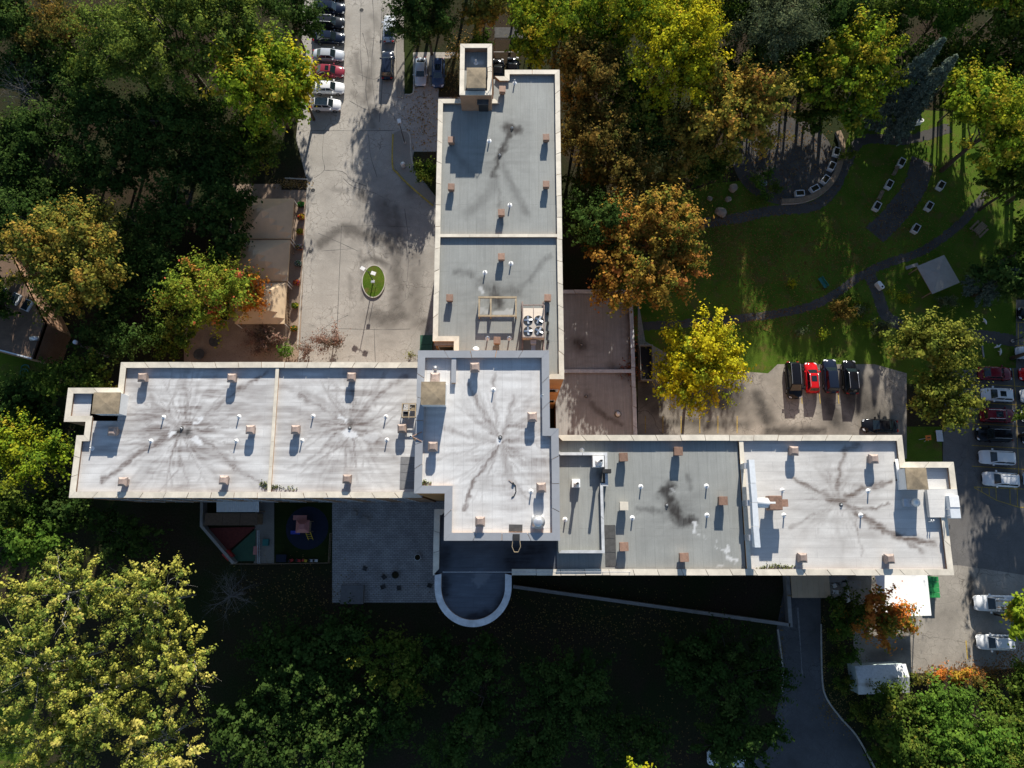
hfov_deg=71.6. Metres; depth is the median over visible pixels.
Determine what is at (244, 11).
broadleaf tree
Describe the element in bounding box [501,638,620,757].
broadleaf tree
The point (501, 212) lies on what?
roof vent
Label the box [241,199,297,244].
canopy tent
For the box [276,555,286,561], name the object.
play box
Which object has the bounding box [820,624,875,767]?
kerb
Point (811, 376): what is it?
parked car
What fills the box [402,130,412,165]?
kerb
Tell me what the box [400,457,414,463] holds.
roof mat
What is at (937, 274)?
garden gazebo
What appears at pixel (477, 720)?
broadleaf tree
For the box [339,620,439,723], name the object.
broadleaf tree
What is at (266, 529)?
play paving
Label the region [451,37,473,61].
shrub
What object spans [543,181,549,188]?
roof vent
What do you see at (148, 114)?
broadleaf tree
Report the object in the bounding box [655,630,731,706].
broadleaf tree
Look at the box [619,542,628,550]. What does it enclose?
roof vent
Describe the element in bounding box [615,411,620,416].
roof turbine
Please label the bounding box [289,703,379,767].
broadleaf tree
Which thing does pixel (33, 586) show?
broadleaf tree
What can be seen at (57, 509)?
broadleaf tree
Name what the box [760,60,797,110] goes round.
broadleaf tree
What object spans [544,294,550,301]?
roof vent
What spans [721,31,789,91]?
broadleaf tree
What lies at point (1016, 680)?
broadleaf tree
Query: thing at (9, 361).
lawn
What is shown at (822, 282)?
park bench
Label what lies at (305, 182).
fallen leaves
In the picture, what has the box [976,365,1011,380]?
parked car
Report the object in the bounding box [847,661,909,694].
storage shed
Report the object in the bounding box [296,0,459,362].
driveway
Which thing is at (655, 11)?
broadleaf tree
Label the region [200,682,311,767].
broadleaf tree
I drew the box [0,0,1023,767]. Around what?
ground
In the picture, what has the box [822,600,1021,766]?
planting bed
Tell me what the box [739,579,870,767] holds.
service road
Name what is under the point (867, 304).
shrub
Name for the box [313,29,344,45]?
parked car
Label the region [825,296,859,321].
shrub
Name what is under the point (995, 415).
parked car
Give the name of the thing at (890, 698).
broadleaf tree
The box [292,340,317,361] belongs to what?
shrub
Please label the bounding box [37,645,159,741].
broadleaf tree
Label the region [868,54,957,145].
spruce tree
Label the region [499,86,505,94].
roof vent
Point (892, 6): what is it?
broadleaf tree
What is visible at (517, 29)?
broadleaf tree
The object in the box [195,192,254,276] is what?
broadleaf tree
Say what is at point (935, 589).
green tote
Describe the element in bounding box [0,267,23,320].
broadleaf tree
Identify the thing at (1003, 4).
broadleaf tree
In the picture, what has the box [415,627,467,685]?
broadleaf tree
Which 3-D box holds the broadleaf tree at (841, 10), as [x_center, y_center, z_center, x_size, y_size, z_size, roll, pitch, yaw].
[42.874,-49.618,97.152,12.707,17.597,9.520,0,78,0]
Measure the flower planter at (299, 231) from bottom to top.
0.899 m
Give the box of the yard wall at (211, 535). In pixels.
[200,502,237,563]
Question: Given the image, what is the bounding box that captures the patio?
[184,184,306,362]
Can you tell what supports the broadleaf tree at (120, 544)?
on the ground at (636, 680)
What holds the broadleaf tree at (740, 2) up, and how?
on the ground at (636, 680)
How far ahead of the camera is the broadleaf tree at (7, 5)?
95.12 m
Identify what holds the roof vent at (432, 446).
on the care home building
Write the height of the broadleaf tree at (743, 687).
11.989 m
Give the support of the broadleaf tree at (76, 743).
on the ground at (636, 680)
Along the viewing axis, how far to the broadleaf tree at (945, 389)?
87.27 m
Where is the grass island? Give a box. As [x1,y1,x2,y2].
[363,266,384,296]
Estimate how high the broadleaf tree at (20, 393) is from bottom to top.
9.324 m
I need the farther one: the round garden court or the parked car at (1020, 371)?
the round garden court
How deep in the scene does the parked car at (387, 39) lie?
105.44 m
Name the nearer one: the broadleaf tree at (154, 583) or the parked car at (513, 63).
the broadleaf tree at (154, 583)
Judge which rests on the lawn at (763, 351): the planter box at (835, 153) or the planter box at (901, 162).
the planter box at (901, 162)
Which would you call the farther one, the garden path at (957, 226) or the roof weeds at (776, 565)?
the garden path at (957, 226)
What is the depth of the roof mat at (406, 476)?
78.95 m
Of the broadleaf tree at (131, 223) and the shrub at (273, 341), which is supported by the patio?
the shrub at (273, 341)
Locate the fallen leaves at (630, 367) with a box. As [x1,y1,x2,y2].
[618,306,643,386]
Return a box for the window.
[438,346,453,349]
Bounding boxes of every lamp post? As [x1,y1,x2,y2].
[73,340,109,357]
[360,266,375,280]
[397,119,405,143]
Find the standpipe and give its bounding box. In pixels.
[409,432,421,441]
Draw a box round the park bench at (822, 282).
[817,276,828,288]
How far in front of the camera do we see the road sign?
93.76 m
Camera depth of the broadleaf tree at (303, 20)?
97.14 m
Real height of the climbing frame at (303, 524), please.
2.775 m
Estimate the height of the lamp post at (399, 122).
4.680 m
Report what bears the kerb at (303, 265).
on the patio
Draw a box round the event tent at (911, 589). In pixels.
[875,575,930,615]
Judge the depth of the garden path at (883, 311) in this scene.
98.23 m
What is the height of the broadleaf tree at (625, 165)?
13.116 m
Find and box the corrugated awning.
[216,501,264,511]
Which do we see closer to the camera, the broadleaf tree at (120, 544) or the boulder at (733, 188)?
the broadleaf tree at (120, 544)
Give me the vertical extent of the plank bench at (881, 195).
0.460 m
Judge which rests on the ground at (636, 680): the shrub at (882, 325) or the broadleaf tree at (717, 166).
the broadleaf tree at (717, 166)
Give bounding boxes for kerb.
[285,178,307,179]
[297,180,307,347]
[362,265,385,297]
[391,134,432,205]
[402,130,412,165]
[405,53,414,95]
[777,629,783,691]
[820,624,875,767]
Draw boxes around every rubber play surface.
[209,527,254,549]
[286,507,327,549]
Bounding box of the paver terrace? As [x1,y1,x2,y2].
[332,501,444,602]
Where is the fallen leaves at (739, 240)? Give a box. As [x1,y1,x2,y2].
[638,104,1015,347]
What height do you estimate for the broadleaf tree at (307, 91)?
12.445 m
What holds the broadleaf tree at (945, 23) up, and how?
on the ground at (636, 680)
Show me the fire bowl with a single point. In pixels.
(395, 574)
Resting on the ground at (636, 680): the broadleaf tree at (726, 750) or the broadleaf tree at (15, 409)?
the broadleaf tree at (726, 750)
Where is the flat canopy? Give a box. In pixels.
[787,575,830,597]
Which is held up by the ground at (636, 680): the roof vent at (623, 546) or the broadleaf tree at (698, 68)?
the broadleaf tree at (698, 68)
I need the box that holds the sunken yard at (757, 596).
[513,575,782,620]
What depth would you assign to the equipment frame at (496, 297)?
77.25 m
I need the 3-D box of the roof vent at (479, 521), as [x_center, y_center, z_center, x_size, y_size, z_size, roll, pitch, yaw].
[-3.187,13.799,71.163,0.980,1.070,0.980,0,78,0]
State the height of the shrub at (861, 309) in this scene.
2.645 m
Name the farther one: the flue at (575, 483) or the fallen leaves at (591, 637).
the fallen leaves at (591, 637)
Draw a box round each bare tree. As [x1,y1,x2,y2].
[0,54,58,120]
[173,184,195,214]
[202,569,261,624]
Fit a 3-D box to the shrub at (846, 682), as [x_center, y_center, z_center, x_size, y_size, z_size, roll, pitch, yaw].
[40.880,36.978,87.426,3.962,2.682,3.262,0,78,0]
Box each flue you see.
[571,479,579,487]
[592,456,603,467]
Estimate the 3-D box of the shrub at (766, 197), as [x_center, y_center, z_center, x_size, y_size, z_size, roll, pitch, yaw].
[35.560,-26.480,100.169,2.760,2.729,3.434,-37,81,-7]
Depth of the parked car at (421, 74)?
104.13 m
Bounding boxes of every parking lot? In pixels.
[638,302,906,458]
[943,300,1023,574]
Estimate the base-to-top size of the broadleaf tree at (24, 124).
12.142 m
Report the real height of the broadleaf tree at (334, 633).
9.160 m
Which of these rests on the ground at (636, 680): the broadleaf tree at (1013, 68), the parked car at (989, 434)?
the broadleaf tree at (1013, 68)
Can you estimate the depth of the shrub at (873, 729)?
85.61 m
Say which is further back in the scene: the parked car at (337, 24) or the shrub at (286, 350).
the parked car at (337, 24)
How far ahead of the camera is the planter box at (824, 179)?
101.22 m
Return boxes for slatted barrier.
[285,282,289,325]
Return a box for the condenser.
[401,403,416,418]
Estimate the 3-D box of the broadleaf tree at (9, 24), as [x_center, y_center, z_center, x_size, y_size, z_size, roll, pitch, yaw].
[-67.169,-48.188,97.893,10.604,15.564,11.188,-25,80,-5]
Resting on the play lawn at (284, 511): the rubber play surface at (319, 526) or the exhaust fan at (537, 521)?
the rubber play surface at (319, 526)
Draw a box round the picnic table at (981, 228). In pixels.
[969,220,988,237]
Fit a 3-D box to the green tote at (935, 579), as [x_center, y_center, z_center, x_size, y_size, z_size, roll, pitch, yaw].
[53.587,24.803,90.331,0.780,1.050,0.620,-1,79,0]
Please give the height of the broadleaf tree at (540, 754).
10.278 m
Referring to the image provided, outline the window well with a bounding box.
[638,345,653,380]
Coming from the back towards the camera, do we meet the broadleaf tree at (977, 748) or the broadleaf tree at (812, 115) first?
the broadleaf tree at (812, 115)
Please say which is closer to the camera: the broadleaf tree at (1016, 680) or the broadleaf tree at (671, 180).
the broadleaf tree at (1016, 680)
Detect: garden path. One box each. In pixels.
[643,189,989,330]
[695,124,951,228]
[861,268,903,329]
[866,156,932,241]
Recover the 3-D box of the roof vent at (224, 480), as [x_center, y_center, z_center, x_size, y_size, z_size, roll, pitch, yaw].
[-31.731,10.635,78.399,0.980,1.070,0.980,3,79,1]
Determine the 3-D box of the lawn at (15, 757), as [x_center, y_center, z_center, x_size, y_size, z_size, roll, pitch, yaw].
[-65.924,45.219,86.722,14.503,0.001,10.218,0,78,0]
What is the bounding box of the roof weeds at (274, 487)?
[259,479,296,490]
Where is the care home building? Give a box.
[64,44,957,626]
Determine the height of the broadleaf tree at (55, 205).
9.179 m
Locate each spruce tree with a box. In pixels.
[860,37,946,132]
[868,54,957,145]
[961,266,1020,307]
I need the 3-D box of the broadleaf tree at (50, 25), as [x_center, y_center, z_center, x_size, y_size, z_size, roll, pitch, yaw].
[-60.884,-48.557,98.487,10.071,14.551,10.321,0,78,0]
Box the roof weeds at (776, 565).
[759,563,794,568]
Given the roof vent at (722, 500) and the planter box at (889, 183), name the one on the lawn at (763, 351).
the planter box at (889, 183)
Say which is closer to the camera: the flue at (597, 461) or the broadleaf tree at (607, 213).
the flue at (597, 461)
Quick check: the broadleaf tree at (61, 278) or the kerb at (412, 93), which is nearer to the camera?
the broadleaf tree at (61, 278)
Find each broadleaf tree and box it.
[0,0,18,28]
[0,0,52,62]
[0,45,54,103]
[0,81,78,177]
[0,133,54,205]
[0,160,87,206]
[0,170,137,326]
[0,173,62,259]
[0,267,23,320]
[0,364,57,438]
[0,399,39,445]
[0,406,74,503]
[0,474,41,541]
[0,494,76,578]
[0,541,149,651]
[0,614,117,735]
[0,703,111,767]
[2,14,48,83]
[12,49,97,109]
[23,473,107,541]
[24,0,96,55]
[27,178,111,235]
[27,347,117,400]
[28,401,76,440]
[34,32,103,87]
[35,57,123,143]
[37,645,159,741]
[49,130,169,200]
[56,299,171,370]
[58,0,174,96]
[75,501,172,569]
[77,265,143,325]
[79,0,244,111]
[79,74,221,172]
[88,552,196,649]
[93,192,177,260]
[104,609,222,717]
[106,690,208,767]
[107,234,178,315]
[127,166,230,247]
[137,306,196,361]
[142,240,262,347]
[152,72,246,161]
[152,125,253,199]
[167,0,281,60]
[195,178,262,222]
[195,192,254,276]
[199,20,325,154]
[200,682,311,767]
[213,110,286,185]
[224,610,344,708]
[232,262,271,324]
[253,0,330,50]
[273,38,331,120]
[277,653,363,738]
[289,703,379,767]
[291,593,381,679]
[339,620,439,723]
[345,681,426,756]
[380,0,467,58]
[405,708,483,767]
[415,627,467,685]
[438,627,519,765]
[452,0,507,41]
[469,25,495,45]
[474,0,554,26]
[489,718,574,767]
[497,0,609,66]
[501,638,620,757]
[504,0,564,69]
[509,0,554,40]
[541,21,641,122]
[555,8,636,70]
[560,90,640,177]
[561,162,613,207]
[562,185,636,260]
[574,0,685,56]
[575,126,664,202]
[580,178,714,317]
[581,696,682,767]
[596,44,657,114]
[597,75,688,145]
[608,0,727,84]
[608,112,680,169]
[619,0,739,123]
[621,743,656,767]
[629,97,730,179]
[636,163,700,211]
[641,298,764,421]
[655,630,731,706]
[671,150,737,190]
[673,34,743,91]
[675,608,804,730]
[676,49,803,170]
[684,695,794,767]
[688,0,761,44]
[718,0,835,66]
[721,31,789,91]
[731,0,788,47]
[735,24,820,76]
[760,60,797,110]
[779,74,848,139]
[780,41,850,110]
[785,8,837,70]
[788,0,883,33]
[790,1,918,140]
[812,9,894,55]
[823,577,875,645]
[831,578,924,655]
[863,11,929,71]
[863,710,965,767]
[866,0,934,38]
[866,675,946,738]
[874,100,937,124]
[874,305,994,378]
[875,0,978,25]
[881,750,973,767]
[900,27,957,88]
[900,361,989,434]
[903,0,995,56]
[912,667,992,745]
[918,20,1011,95]
[921,702,1023,767]
[928,83,963,126]
[938,50,1023,178]
[960,0,1023,48]
[962,250,1023,304]
[963,0,1023,71]
[967,160,1023,210]
[968,49,1023,99]
[970,676,1023,767]
[981,737,1023,767]
[993,205,1023,280]
[994,588,1023,647]
[998,655,1023,718]
[1005,195,1015,204]
[1009,319,1023,359]
[1009,405,1023,437]
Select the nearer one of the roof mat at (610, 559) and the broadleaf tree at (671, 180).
the roof mat at (610, 559)
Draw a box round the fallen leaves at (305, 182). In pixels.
[269,29,471,192]
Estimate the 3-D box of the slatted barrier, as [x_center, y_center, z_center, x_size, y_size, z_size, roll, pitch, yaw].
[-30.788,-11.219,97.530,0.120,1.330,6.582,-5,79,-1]
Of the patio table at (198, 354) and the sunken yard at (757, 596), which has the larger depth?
the patio table at (198, 354)
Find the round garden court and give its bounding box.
[734,116,834,204]
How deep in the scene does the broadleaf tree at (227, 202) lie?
93.33 m
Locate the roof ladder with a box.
[487,66,493,93]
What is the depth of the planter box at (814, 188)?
100.95 m
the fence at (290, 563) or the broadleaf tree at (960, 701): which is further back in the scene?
the fence at (290, 563)
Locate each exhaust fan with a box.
[531,515,544,528]
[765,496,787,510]
[901,498,919,506]
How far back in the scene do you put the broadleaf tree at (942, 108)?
99.17 m
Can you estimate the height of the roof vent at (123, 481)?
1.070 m
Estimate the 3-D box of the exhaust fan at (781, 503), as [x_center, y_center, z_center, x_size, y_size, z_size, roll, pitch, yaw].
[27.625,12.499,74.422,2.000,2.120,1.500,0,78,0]
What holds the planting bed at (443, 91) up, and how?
on the driveway
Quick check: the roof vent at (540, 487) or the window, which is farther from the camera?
the window
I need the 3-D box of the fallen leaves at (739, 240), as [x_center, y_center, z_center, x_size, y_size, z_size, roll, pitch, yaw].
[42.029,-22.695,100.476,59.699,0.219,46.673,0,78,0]
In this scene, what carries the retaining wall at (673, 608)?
on the ground at (636, 680)
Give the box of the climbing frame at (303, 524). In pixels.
[291,515,313,539]
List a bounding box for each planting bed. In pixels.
[281,176,306,189]
[413,152,435,195]
[438,58,459,96]
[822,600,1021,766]
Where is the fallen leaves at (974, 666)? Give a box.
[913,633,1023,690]
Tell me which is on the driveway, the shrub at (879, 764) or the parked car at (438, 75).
the parked car at (438, 75)
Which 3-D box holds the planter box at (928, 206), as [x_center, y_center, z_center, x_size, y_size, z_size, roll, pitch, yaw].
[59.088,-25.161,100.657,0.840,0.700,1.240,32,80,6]
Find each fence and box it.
[239,562,323,563]
[257,530,259,563]
[328,533,331,562]
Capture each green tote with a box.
[929,576,938,581]
[931,592,939,597]
[932,582,938,586]
[933,587,939,591]
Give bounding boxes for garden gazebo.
[909,255,959,297]
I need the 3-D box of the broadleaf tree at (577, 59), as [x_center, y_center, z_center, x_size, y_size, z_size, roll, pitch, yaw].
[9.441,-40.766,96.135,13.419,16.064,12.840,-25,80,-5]
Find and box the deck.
[204,513,262,524]
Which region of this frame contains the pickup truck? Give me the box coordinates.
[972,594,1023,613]
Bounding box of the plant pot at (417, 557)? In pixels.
[414,554,420,560]
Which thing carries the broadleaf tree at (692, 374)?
on the lawn at (763, 351)
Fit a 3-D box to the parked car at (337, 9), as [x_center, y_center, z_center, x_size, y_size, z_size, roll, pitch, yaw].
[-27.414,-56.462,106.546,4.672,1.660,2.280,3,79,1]
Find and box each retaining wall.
[513,584,789,626]
[783,575,792,626]
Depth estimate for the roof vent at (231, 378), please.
80.24 m
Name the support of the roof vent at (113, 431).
on the care home building
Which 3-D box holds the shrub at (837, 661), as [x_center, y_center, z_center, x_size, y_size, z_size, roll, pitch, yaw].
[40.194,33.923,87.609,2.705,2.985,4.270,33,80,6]
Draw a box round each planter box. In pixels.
[794,190,804,197]
[808,184,819,193]
[819,174,830,185]
[826,161,836,171]
[831,146,840,157]
[871,201,881,211]
[883,179,894,190]
[896,157,906,168]
[910,223,920,234]
[923,201,934,211]
[935,180,945,191]
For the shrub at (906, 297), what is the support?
on the lawn at (763, 351)
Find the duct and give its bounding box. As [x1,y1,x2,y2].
[740,460,775,546]
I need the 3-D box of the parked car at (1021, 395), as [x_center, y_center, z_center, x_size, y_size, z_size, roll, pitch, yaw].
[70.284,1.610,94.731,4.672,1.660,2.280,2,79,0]
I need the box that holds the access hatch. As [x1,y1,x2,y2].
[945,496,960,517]
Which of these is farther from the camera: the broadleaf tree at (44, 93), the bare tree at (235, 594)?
the broadleaf tree at (44, 93)
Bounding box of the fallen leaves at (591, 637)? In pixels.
[220,549,877,767]
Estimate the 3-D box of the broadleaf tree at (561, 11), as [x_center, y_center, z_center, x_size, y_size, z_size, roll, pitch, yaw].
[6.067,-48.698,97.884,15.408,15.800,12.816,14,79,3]
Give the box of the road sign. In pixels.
[919,435,930,441]
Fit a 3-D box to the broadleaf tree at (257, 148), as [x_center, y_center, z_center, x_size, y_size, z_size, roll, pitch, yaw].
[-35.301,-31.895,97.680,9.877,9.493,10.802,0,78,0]
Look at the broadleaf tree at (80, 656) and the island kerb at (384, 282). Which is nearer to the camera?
the broadleaf tree at (80, 656)
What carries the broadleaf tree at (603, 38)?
on the ground at (636, 680)
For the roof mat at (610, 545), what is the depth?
74.53 m
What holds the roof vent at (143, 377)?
on the care home building
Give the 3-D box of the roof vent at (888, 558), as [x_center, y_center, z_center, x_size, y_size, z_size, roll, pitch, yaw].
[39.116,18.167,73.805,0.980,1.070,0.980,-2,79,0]
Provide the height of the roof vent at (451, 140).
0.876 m
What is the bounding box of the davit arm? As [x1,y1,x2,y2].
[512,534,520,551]
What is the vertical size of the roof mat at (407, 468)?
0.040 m
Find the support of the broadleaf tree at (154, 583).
on the ground at (636, 680)
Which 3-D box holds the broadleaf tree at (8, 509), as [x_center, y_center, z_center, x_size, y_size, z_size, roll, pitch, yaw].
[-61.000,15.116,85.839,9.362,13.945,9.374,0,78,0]
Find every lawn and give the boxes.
[0,352,57,442]
[0,709,34,767]
[275,502,331,562]
[608,110,1023,383]
[905,427,941,461]
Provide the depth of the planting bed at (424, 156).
102.41 m
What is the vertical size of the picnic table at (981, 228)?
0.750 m
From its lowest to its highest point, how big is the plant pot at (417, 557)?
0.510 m
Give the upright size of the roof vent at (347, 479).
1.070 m
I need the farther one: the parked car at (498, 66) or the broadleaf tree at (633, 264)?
the parked car at (498, 66)
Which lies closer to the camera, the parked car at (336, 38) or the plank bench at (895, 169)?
the plank bench at (895, 169)
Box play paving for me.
[254,502,273,562]
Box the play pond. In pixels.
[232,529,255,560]
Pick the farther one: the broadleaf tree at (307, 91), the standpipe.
the broadleaf tree at (307, 91)
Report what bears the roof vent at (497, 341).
on the care home building
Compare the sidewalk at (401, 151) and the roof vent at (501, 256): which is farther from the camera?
the sidewalk at (401, 151)
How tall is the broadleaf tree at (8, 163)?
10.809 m
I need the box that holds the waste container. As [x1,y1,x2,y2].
[420,335,432,349]
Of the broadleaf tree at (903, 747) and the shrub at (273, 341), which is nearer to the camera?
the broadleaf tree at (903, 747)
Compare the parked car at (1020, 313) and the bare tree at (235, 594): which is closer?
the bare tree at (235, 594)
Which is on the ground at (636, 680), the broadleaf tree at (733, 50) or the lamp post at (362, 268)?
the broadleaf tree at (733, 50)
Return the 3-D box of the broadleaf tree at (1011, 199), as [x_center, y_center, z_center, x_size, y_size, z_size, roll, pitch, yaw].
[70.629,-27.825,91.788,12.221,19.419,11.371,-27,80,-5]
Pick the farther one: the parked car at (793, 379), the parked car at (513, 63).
the parked car at (513, 63)
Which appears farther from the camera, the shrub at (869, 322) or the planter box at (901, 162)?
the planter box at (901, 162)
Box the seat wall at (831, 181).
[780,130,844,204]
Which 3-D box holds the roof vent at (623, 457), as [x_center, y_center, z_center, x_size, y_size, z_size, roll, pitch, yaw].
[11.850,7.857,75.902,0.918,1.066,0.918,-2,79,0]
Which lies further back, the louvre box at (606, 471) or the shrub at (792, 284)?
the shrub at (792, 284)
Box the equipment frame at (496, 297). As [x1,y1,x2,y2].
[478,296,516,318]
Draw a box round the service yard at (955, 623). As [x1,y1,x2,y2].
[830,565,1023,672]
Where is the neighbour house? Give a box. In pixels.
[0,254,70,364]
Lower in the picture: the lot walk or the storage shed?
the storage shed
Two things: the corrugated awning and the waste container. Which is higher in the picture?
the waste container
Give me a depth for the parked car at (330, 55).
104.82 m
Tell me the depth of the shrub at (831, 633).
88.20 m
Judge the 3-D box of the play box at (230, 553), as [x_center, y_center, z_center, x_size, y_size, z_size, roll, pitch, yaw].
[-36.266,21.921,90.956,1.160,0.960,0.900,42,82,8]
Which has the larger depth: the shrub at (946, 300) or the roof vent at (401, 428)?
the shrub at (946, 300)
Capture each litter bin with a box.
[874,281,884,290]
[915,118,923,125]
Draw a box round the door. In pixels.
[477,99,488,111]
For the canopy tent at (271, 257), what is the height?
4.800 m
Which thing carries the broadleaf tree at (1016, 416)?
on the ground at (636, 680)
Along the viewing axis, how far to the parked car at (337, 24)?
105.71 m
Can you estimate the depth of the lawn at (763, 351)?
99.35 m
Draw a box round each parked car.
[311,96,341,112]
[312,47,344,63]
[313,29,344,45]
[313,63,344,79]
[313,79,344,95]
[316,0,345,16]
[317,14,344,31]
[380,51,394,79]
[382,15,395,42]
[413,57,427,86]
[430,58,445,87]
[492,58,505,78]
[505,57,520,69]
[706,747,745,766]
[784,361,804,398]
[802,362,820,392]
[820,359,839,392]
[840,360,859,393]
[861,417,898,432]
[974,425,1012,442]
[975,633,1015,651]
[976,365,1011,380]
[978,407,1014,423]
[978,448,1015,465]
[980,386,1014,402]
[981,470,1019,487]
[1014,346,1023,359]
[1017,307,1023,320]
[1017,368,1023,381]
[1019,389,1023,402]
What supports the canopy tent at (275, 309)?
on the patio
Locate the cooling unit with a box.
[522,301,548,350]
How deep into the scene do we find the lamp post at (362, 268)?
94.90 m
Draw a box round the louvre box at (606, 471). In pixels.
[602,469,610,473]
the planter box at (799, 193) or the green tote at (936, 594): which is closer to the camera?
the green tote at (936, 594)
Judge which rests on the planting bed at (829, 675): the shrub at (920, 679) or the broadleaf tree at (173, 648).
the shrub at (920, 679)
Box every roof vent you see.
[108,427,119,435]
[117,477,129,485]
[137,373,148,381]
[219,475,229,484]
[227,374,236,382]
[245,425,255,433]
[291,425,300,433]
[342,474,351,483]
[347,373,355,381]
[397,424,406,432]
[428,442,437,451]
[430,373,439,381]
[446,294,452,301]
[448,136,454,144]
[448,183,454,191]
[470,363,479,372]
[475,517,484,526]
[493,337,500,344]
[498,209,504,216]
[498,253,504,260]
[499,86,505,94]
[527,412,536,421]
[536,483,545,492]
[543,134,549,142]
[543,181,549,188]
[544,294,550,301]
[618,453,627,461]
[619,502,627,509]
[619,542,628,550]
[673,447,682,455]
[679,553,688,561]
[717,496,727,504]
[788,446,798,455]
[796,553,807,562]
[867,454,878,463]
[882,554,894,563]
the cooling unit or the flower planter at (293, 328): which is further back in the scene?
the flower planter at (293, 328)
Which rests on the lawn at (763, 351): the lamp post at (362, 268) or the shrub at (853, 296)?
the shrub at (853, 296)
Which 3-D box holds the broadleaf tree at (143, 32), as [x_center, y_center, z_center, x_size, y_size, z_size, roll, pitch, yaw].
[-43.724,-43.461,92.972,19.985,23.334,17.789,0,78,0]
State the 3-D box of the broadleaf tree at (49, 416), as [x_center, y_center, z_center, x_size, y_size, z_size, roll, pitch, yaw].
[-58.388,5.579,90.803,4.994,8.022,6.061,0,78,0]
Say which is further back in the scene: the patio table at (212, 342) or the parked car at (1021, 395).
the patio table at (212, 342)
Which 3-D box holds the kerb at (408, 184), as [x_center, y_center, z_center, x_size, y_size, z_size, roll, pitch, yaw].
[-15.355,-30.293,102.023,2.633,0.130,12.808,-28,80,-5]
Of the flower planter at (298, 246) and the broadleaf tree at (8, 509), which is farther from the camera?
the flower planter at (298, 246)
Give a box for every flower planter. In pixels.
[290,325,297,331]
[291,302,298,308]
[293,279,299,285]
[294,260,301,266]
[295,244,302,249]
[296,228,302,234]
[297,201,303,207]
[297,213,304,219]
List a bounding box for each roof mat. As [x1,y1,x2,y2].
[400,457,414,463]
[400,465,414,472]
[400,473,414,480]
[400,481,413,488]
[509,524,521,531]
[604,525,615,537]
[605,539,615,551]
[605,553,615,565]
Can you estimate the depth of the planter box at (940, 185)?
101.05 m
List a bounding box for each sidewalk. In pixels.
[393,129,434,203]
[396,1,403,98]
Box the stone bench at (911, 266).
[905,263,918,269]
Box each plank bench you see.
[876,190,884,199]
[891,165,898,175]
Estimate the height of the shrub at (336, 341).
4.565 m
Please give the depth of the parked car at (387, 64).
104.00 m
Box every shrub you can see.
[231,322,287,359]
[275,339,295,359]
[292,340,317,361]
[300,320,350,355]
[403,350,417,358]
[406,155,436,184]
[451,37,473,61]
[746,169,769,191]
[757,187,773,207]
[759,165,777,181]
[764,178,790,193]
[786,272,797,288]
[795,319,814,338]
[818,325,830,341]
[821,628,841,648]
[822,644,848,673]
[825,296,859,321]
[828,672,858,698]
[837,142,863,164]
[838,291,855,304]
[841,642,866,666]
[844,288,860,305]
[844,698,875,727]
[855,303,872,318]
[858,717,889,746]
[862,297,874,310]
[862,318,877,326]
[865,742,889,767]
[869,315,897,344]
[885,284,900,294]
[892,289,916,305]
[933,296,961,310]
[992,237,1021,261]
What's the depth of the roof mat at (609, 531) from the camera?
74.82 m
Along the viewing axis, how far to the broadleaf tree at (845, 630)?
84.86 m
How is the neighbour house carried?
on the ground at (636, 680)
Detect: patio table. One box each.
[193,349,203,359]
[209,336,219,346]
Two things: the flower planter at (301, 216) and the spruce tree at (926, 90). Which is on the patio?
the flower planter at (301, 216)
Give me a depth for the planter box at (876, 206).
100.40 m
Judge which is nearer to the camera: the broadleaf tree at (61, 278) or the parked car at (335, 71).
the broadleaf tree at (61, 278)
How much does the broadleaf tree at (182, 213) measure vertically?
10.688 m
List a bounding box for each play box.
[222,550,234,560]
[253,546,258,554]
[262,539,269,545]
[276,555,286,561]
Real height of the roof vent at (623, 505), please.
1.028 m
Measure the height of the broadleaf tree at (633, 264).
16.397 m
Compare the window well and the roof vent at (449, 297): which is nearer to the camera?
the roof vent at (449, 297)
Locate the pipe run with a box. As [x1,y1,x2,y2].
[894,459,898,482]
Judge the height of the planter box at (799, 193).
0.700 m
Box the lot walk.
[948,328,1015,346]
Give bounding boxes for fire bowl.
[392,571,398,578]
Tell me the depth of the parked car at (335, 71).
104.26 m
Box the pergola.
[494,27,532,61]
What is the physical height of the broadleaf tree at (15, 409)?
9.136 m
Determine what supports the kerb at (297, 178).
on the ground at (636, 680)
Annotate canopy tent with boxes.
[235,283,291,328]
[238,240,294,286]
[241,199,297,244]
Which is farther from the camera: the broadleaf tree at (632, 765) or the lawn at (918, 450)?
the lawn at (918, 450)
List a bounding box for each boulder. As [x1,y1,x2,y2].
[715,207,726,217]
[725,196,731,201]
[728,184,737,192]
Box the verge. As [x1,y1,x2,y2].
[404,16,412,93]

